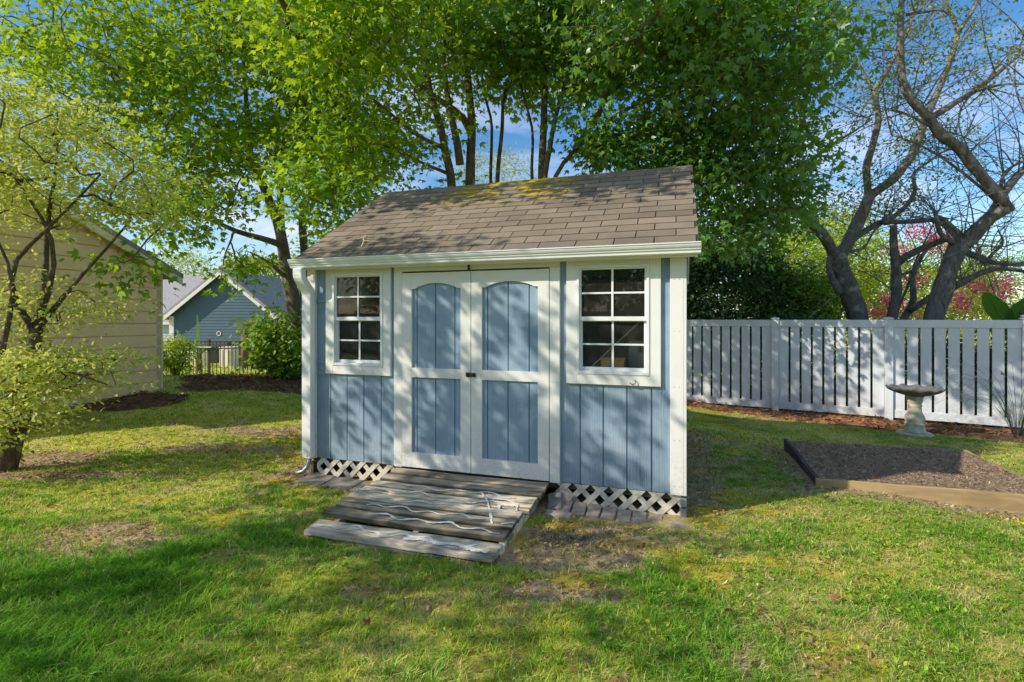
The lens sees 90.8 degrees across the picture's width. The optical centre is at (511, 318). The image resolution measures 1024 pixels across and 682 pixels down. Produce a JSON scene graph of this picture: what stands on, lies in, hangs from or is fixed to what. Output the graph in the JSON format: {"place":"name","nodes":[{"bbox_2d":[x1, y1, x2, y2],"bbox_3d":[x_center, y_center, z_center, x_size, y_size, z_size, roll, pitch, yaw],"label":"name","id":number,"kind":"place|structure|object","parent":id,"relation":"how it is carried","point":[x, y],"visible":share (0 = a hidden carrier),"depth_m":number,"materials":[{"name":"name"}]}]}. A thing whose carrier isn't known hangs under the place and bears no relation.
{"place":"outdoors","nodes":[
{"label":"outdoors","id":0,"kind":"place"},
{"bbox_2d":[184,351,206,365],"bbox_3d":[-12.828,1.635,20.500,0.649,0.631,0.660,0,0,0],"label":"storage box","id":1,"kind":"object","parent":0,"point":[203,357],"visible":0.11,"depth_m":20.43,"materials":[{"name":"beige paint"}]},
{"bbox_2d":[0,328,1023,681],"bbox_3d":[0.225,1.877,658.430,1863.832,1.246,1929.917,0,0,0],"label":"ground","id":2,"kind":"structure","parent":0,"point":[506,556],"depth_m":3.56,"materials":[{"name":"green plant"}]},
{"bbox_2d":[0,159,182,421],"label":"tan house","id":3,"kind":"structure","parent":2,"relation":"on","point":[141,333],"depth_m":7.98,"materials":[{"name":"paint"}]},
{"bbox_2d":[0,56,227,472],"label":"variegated tree","id":4,"kind":"object","parent":2,"relation":"on","point":[32,361],"visible":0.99,"depth_m":5.26,"materials":[{"name":"green plant"}]},
{"bbox_2d":[163,330,206,374],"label":"yellow green shrub","id":5,"kind":"object","parent":2,"relation":"on","point":[171,345],"visible":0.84,"depth_m":11.55,"materials":[{"name":"green plant"}]},
{"bbox_2d":[155,244,221,275],"bbox_3d":[-25.535,-1.818,39.961,7.101,8.360,7.123,0,0,0],"label":"background tree","id":6,"kind":"object","parent":2,"relation":"on","point":[187,265],"visible":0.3,"depth_m":39.85,"materials":[{"name":"green plant"}]},
{"bbox_2d":[192,315,206,372],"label":"banana plant","id":7,"kind":"object","parent":2,"relation":"on","point":[203,350],"visible":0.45,"depth_m":15.94,"materials":[{"name":"green plant"}]},
{"bbox_2d":[163,339,266,374],"bbox_3d":[-7.873,1.180,14.165,4.205,1.200,0.130,0,0,0],"label":"iron fence","id":8,"kind":"object","parent":2,"relation":"on","point":[208,347],"visible":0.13,"depth_m":14.19,"materials":[{"name":"brown metal"}]},
{"bbox_2d":[0,0,431,370],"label":"maple tree","id":9,"kind":"object","parent":2,"relation":"on","point":[141,63],"visible":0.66,"depth_m":9.32,"materials":[{"name":"green plant"}]},
{"bbox_2d":[206,342,233,362],"bbox_3d":[-12.721,1.500,22.000,1.000,1.050,0.560,0,0,0],"label":"patio grill","id":10,"kind":"object","parent":2,"relation":"on","point":[218,351],"visible":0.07,"depth_m":21.75,"materials":[{"name":"black metal"}]},
{"bbox_2d":[219,346,237,366],"bbox_3d":[-11.468,1.543,20.500,0.527,0.814,0.660,0,0,0],"label":"storage box","id":11,"kind":"object","parent":2,"relation":"on","point":[232,357],"visible":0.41,"depth_m":20.20,"materials":[{"name":"beige paint"}]},
{"bbox_2d":[163,268,299,360],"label":"blue house","id":12,"kind":"structure","parent":2,"relation":"on","point":[215,314],"depth_m":24.99,"materials":[{"name":"wood"}]},
{"bbox_2d":[238,342,241,366],"bbox_3d":[-10.693,1.450,20.000,0.240,1.150,0.240,0,0,0],"label":"timber screen post","id":13,"kind":"object","parent":2,"relation":"on","point":[238,355],"visible":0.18,"depth_m":19.91,"materials":[{"name":"brown wood"}]},
{"bbox_2d":[224,317,260,368],"bbox_3d":[-9.727,0.935,18.525,1.510,2.030,1.485,0,0,0],"label":"windmill palm","id":14,"kind":"object","parent":2,"relation":"on","point":[242,323],"visible":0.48,"depth_m":18.39,"materials":[{"name":"green plant"}]},
{"bbox_2d":[208,249,299,289],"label":"background tree","id":15,"kind":"object","parent":2,"relation":"on","point":[263,264],"visible":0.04,"depth_m":44.52,"materials":[{"name":"green plant"}]},
{"bbox_2d":[229,302,301,380],"bbox_3d":[-5.194,0.560,11.076,2.079,1.888,1.882,0,0,40],"label":"broadleaf shrub","id":16,"kind":"object","parent":2,"relation":"on","point":[273,350],"visible":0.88,"depth_m":10.84,"materials":[{"name":"green plant"}]},
{"bbox_2d":[296,473,335,485],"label":"paving slab","id":17,"kind":"structure","parent":2,"relation":"on","point":[316,479],"depth_m":4.96,"materials":[{"name":"grey concrete"}]},
{"bbox_2d":[288,213,355,287],"bbox_3d":[-7.971,-2.445,33.798,14.561,9.724,8.946,0,0,0],"label":"background tree","id":18,"kind":"object","parent":2,"relation":"on","point":[297,251],"visible":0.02,"depth_m":32.86,"materials":[{"name":"green plant"}]},
{"bbox_2d":[321,477,363,490],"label":"paving slab","id":19,"kind":"structure","parent":2,"relation":"on","point":[342,483],"depth_m":4.84,"materials":[{"name":"grey concrete"}]},
{"bbox_2d":[349,481,371,491],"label":"paving slab","id":20,"kind":"structure","parent":2,"relation":"on","point":[363,484],"depth_m":4.77,"materials":[{"name":"grey concrete"}]},
{"bbox_2d":[218,0,566,246],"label":"maple tree","id":21,"kind":"object","parent":2,"relation":"on","point":[337,57],"visible":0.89,"depth_m":8.23,"materials":[{"name":"green plant"}]},
{"bbox_2d":[304,519,502,566],"bbox_3d":[-0.804,1.560,3.546,1.509,0.104,0.205,0,0,19],"label":"loose plank","id":22,"kind":"object","parent":2,"relation":"on","point":[440,546],"visible":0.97,"depth_m":3.47,"materials":[{"name":"grey wood"}]},
{"bbox_2d":[322,467,548,555],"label":"wooden ramp","id":23,"kind":"structure","parent":2,"relation":"on","point":[500,510],"depth_m":4.03,"materials":[{"name":"grey wood"}]},
{"bbox_2d":[425,134,552,186],"bbox_3d":[-1.282,-4.206,30.265,8.052,13.131,6.616,0,0,0],"label":"background tree","id":24,"kind":"object","parent":2,"relation":"on","point":[502,165],"visible":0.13,"depth_m":29.50,"materials":[{"name":"green plant"}]},
{"bbox_2d":[287,165,701,517],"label":"garden shed","id":25,"kind":"structure","parent":2,"relation":"on","point":[512,313],"depth_m":4.65,"materials":[{"name":"blue paint"}]},
{"bbox_2d":[326,267,391,375],"bbox_3d":[-1.522,0.022,5.033,0.749,1.067,0.088,0,0,18],"label":"window","id":26,"kind":"structure","parent":25,"relation":"in","point":[334,365],"depth_m":5.01,"materials":[{"name":"white paint"}]},
{"bbox_2d":[376,302,379,355],"bbox_3d":[-1.400,-0.085,5.553,0.198,1.030,0.196,0,0,18],"label":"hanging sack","id":27,"kind":"object","parent":25,"relation":"hanging from","point":[378,334],"visible":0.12,"depth_m":5.49,"materials":[{"name":"fabric"}]},
{"bbox_2d":[402,271,470,472],"bbox_3d":[-0.708,0.488,4.752,0.711,1.848,0.052,0,0,18],"label":"door","id":28,"kind":"structure","parent":25,"relation":"in","point":[436,306],"depth_m":4.74,"materials":[{"name":"white paint"}]},
{"bbox_2d":[471,269,549,480],"bbox_3d":[-0.017,0.488,4.527,0.730,1.848,0.052,0,0,18],"label":"door","id":29,"kind":"structure","parent":25,"relation":"in","point":[510,309],"depth_m":4.52,"materials":[{"name":"white paint"}]},
{"bbox_2d":[566,258,660,386],"bbox_3d":[0.849,0.022,4.260,0.781,1.067,0.088,0,0,18],"label":"window","id":30,"kind":"structure","parent":25,"relation":"in","point":[576,373],"depth_m":4.23,"materials":[{"name":"white paint"}]},
{"bbox_3d":[0.991,0.938,4.586,0.960,0.925,0.600,0,0,18],"label":"work shelf","id":31,"kind":"object","parent":25,"relation":"on","visible":0},
{"bbox_2d":[600,357,625,367],"bbox_3d":[0.877,0.404,4.381,0.208,0.140,0.119,0,0,18],"label":"wooden box","id":32,"kind":"object","parent":31,"relation":"on","point":[607,361],"visible":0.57,"depth_m":4.34,"materials":[{"name":"orange wood"}]},
{"bbox_2d":[591,322,639,366],"bbox_3d":[0.890,0.215,4.324,0.518,0.498,0.012,0,0,16],"label":"leaning stick","id":33,"kind":"object","parent":31,"relation":"on","point":[616,343],"visible":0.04,"depth_m":4.32,"materials":[{"name":"wood"}]},
{"bbox_2d":[629,341,643,367],"bbox_3d":[1.245,0.254,4.540,0.370,0.440,0.210,0,0,18],"label":"tool cabinet","id":34,"kind":"object","parent":31,"relation":"on","point":[636,356],"visible":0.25,"depth_m":4.50,"materials":[{"name":"grey metal"}]},
{"bbox_2d":[8,425,1005,681],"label":"fallen leaves","id":35,"kind":"object","parent":2,"relation":"on","point":[368,621],"visible":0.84,"depth_m":2.87,"materials":[{"name":"brown plant"}]},
{"bbox_2d":[0,411,1023,681],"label":"thatch","id":36,"kind":"object","parent":2,"relation":"on","point":[292,667],"visible":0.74,"depth_m":3.70,"materials":[{"name":"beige plant"}]},
{"bbox_2d":[0,487,1023,681],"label":"clover","id":37,"kind":"object","parent":2,"relation":"on","point":[919,677],"visible":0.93,"depth_m":2.91,"materials":[{"name":"green plant"}]},
{"bbox_2d":[414,0,616,182],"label":"maple tree","id":38,"kind":"object","parent":2,"relation":"on","point":[503,97],"visible":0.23,"depth_m":10.43,"materials":[{"name":"green plant"}]},
{"bbox_2d":[85,373,1023,442],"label":"mulch straw","id":39,"kind":"object","parent":2,"relation":"on","point":[714,406],"visible":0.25,"depth_m":9.16,"materials":[{"name":"brown plant"}]},
{"bbox_2d":[548,491,561,509],"bbox_3d":[0.364,1.548,4.263,0.120,0.040,0.200,-15,20,12],"label":"paving brick","id":40,"kind":"object","parent":2,"relation":"on","point":[554,500],"visible":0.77,"depth_m":4.25,"materials":[{"name":"grey concrete"}]},
{"bbox_2d":[544,509,571,521],"bbox_3d":[0.372,1.595,4.074,0.215,0.060,0.100,0,3,20],"label":"paving brick","id":41,"kind":"object","parent":2,"relation":"on","point":[551,514],"visible":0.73,"depth_m":4.05,"materials":[{"name":"grey ceramic"}]},
{"bbox_2d":[556,500,572,511],"bbox_3d":[0.443,1.588,4.227,0.108,0.060,0.200,0,7,18],"label":"paving brick","id":42,"kind":"object","parent":2,"relation":"on","point":[567,506],"visible":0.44,"depth_m":4.21,"materials":[{"name":"grey ceramic"}]},
{"bbox_2d":[559,488,573,500],"bbox_3d":[0.455,1.525,4.331,0.130,0.100,0.030,23,-33,28],"label":"paving brick","id":43,"kind":"object","parent":42,"relation":"on","point":[567,495],"visible":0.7,"depth_m":4.32,"materials":[{"name":"grey ceramic"}]},
{"bbox_2d":[571,502,586,516],"bbox_3d":[0.555,1.593,4.180,0.108,0.060,0.200,-1,8,16],"label":"paving brick","id":44,"kind":"object","parent":2,"relation":"on","point":[579,509],"visible":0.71,"depth_m":4.16,"materials":[{"name":"grey brick"}]},
{"bbox_2d":[523,521,650,555],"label":"gravel","id":45,"kind":"structure","parent":2,"relation":"on","point":[582,540],"depth_m":3.65,"materials":[{"name":"grey stone"}]},
{"bbox_2d":[585,503,601,517],"bbox_3d":[0.676,1.601,4.163,0.108,0.060,0.200,1,8,19],"label":"paving brick","id":46,"kind":"object","parent":2,"relation":"on","point":[594,510],"visible":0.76,"depth_m":4.14,"materials":[{"name":"grey brick"}]},
{"bbox_2d":[600,506,616,520],"bbox_3d":[0.787,1.604,4.110,0.108,0.060,0.200,-1,7,20],"label":"paving brick","id":47,"kind":"object","parent":2,"relation":"on","point":[608,513],"visible":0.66,"depth_m":4.09,"materials":[{"name":"grey brick"}]},
{"bbox_2d":[616,510,630,522],"bbox_3d":[0.901,1.614,4.069,0.108,0.060,0.200,0,6,17],"label":"paving brick","id":48,"kind":"object","parent":2,"relation":"on","point":[624,516],"visible":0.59,"depth_m":4.05,"materials":[{"name":"grey brick"}]},
{"bbox_2d":[632,511,646,522],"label":"paving brick","id":49,"kind":"object","parent":2,"relation":"on","point":[638,516],"visible":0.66,"depth_m":4.05,"materials":[{"name":"grey brick"}]},
{"bbox_2d":[648,515,662,520],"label":"paving brick","id":50,"kind":"object","parent":2,"relation":"on","point":[656,517],"visible":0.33,"depth_m":4.04,"materials":[{"name":"grey brick"}]},
{"bbox_2d":[438,0,913,271],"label":"maple tree","id":51,"kind":"object","parent":2,"relation":"on","point":[696,50],"visible":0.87,"depth_m":8.24,"materials":[{"name":"green plant"}]},
{"bbox_2d":[670,520,691,526],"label":"paving brick","id":52,"kind":"object","parent":2,"relation":"on","point":[676,523],"visible":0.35,"depth_m":3.91,"materials":[{"name":"grey brick"}]},
{"bbox_2d":[692,333,751,395],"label":"hedge plant","id":53,"kind":"object","parent":2,"relation":"on","point":[711,370],"visible":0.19,"depth_m":11.47,"materials":[{"name":"green plant"}]},
{"bbox_2d":[687,220,843,379],"bbox_3d":[5.566,-0.350,12.956,5.022,4.445,4.291,0,0,-24],"label":"dark thicket","id":54,"kind":"object","parent":2,"relation":"on","point":[701,276],"visible":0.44,"depth_m":12.12,"materials":[{"name":"green plant"}]},
{"bbox_2d":[721,331,812,402],"bbox_3d":[5.678,1.151,10.792,2.250,1.859,1.829,0,0,0],"label":"hedge plant","id":55,"kind":"object","parent":2,"relation":"on","point":[761,367],"visible":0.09,"depth_m":10.78,"materials":[{"name":"green plant"}]},
{"bbox_2d":[694,194,850,318],"bbox_3d":[9.216,-1.653,19.995,8.061,7.706,5.812,0,0,0],"label":"background tree","id":56,"kind":"object","parent":2,"relation":"on","point":[771,244],"visible":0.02,"depth_m":19.54,"materials":[{"name":"green plant"}]},
{"bbox_2d":[734,258,847,383],"bbox_3d":[7.092,0.166,12.627,3.034,3.392,2.844,0,0,28],"label":"dark thicket","id":57,"kind":"object","parent":2,"relation":"on","point":[817,290],"visible":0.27,"depth_m":12.10,"materials":[{"name":"green plant"}]},
{"bbox_2d":[759,214,912,366],"bbox_3d":[9.629,-0.763,15.571,4.739,5.459,3.712,0,0,0],"label":"sunlit shrub","id":58,"kind":"object","parent":2,"relation":"on","point":[802,246],"visible":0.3,"depth_m":15.03,"materials":[{"name":"green plant"}]},
{"bbox_2d":[759,190,915,354],"bbox_3d":[14.968,-1.877,24.128,7.379,8.540,6.474,0,0,0],"label":"background tree","id":59,"kind":"object","parent":2,"relation":"on","point":[845,222],"visible":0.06,"depth_m":23.14,"materials":[{"name":"green plant"}]},
{"bbox_2d":[789,330,905,407],"bbox_3d":[6.775,1.117,10.289,2.514,1.786,1.704,0,0,0],"label":"hedge plant","id":60,"kind":"object","parent":2,"relation":"on","point":[871,384],"visible":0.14,"depth_m":10.19,"materials":[{"name":"green plant"}]},
{"bbox_2d":[687,317,1023,426],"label":"vinyl fence","id":61,"kind":"object","parent":2,"relation":"on","point":[888,351],"visible":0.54,"depth_m":9.22,"materials":[{"name":"white plastic"}]},
{"bbox_2d":[697,0,1023,398],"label":"cherry tree","id":62,"kind":"object","parent":2,"relation":"on","point":[847,289],"visible":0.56,"depth_m":11.78,"materials":[{"name":"brown plant"}]},
{"bbox_2d":[781,0,1023,407],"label":"cherry tree","id":63,"kind":"object","parent":2,"relation":"on","point":[946,284],"visible":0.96,"depth_m":9.93,"materials":[{"name":"brown plant"}]},
{"bbox_2d":[784,438,1023,511],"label":"raised bed","id":64,"kind":"object","parent":2,"relation":"on","point":[964,477],"visible":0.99,"depth_m":5.03,"materials":[{"name":"brown wood"}]},
{"bbox_2d":[847,329,976,409],"bbox_3d":[7.762,1.039,9.501,2.676,1.809,1.635,0,0,0],"label":"hedge plant","id":65,"kind":"object","parent":2,"relation":"on","point":[919,365],"visible":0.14,"depth_m":9.47,"materials":[{"name":"green plant"}]},
{"bbox_2d":[885,383,945,436],"bbox_3d":[6.300,1.439,7.900,0.755,0.763,0.755,0,0,-17],"label":"bird bath","id":66,"kind":"object","parent":2,"relation":"on","point":[914,416],"visible":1,"depth_m":7.82,"materials":[{"name":"grey concrete"}]},
{"bbox_2d":[816,159,1021,332],"bbox_3d":[9.132,-0.686,10.996,5.208,6.306,3.311,0,0,-32],"label":"cherry tree","id":67,"kind":"object","parent":2,"relation":"on","point":[896,285],"visible":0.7,"depth_m":11.16,"materials":[{"name":"plant"}]},
{"bbox_2d":[825,254,1022,350],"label":"background tree","id":68,"kind":"object","parent":2,"relation":"on","point":[918,290],"visible":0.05,"depth_m":33.12,"materials":[{"name":"green plant"}]},
{"bbox_2d":[843,223,1023,371],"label":"crepe myrtle","id":69,"kind":"object","parent":2,"relation":"on","point":[957,304],"visible":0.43,"depth_m":15.10,"materials":[{"name":"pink plant"}]},
{"bbox_2d":[932,319,1006,416],"bbox_3d":[8.652,0.936,8.994,2.512,1.867,1.561,0,0,0],"label":"hedge plant","id":70,"kind":"object","parent":2,"relation":"on","point":[990,373],"visible":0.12,"depth_m":8.93,"materials":[{"name":"green plant"}]},
{"bbox_2d":[917,247,1023,335],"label":"background tree","id":71,"kind":"object","parent":2,"relation":"on","point":[1019,267],"visible":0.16,"depth_m":25.85,"materials":[{"name":"green plant"}]},
{"bbox_2d":[923,361,1023,435],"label":"arching grass","id":72,"kind":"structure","parent":2,"relation":"on","point":[1021,429],"depth_m":7.81,"materials":[{"name":"green plant"}]},
{"bbox_2d":[974,292,1023,413],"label":"banana plant","id":73,"kind":"object","parent":2,"relation":"on","point":[996,307],"visible":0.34,"depth_m":9.21,"materials":[{"name":"green plant"}]},
{"bbox_2d":[986,513,1023,527],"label":"yellow flowers","id":74,"kind":"object","parent":2,"relation":"on","point":[1022,522],"visible":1,"depth_m":3.98,"materials":[{"name":"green plant"}]},
{"bbox_2d":[0,0,1023,319],"label":"sky","id":75,"kind":"structure","parent":0,"point":[521,135],"materials":[{"name":"blue"}]}
]}

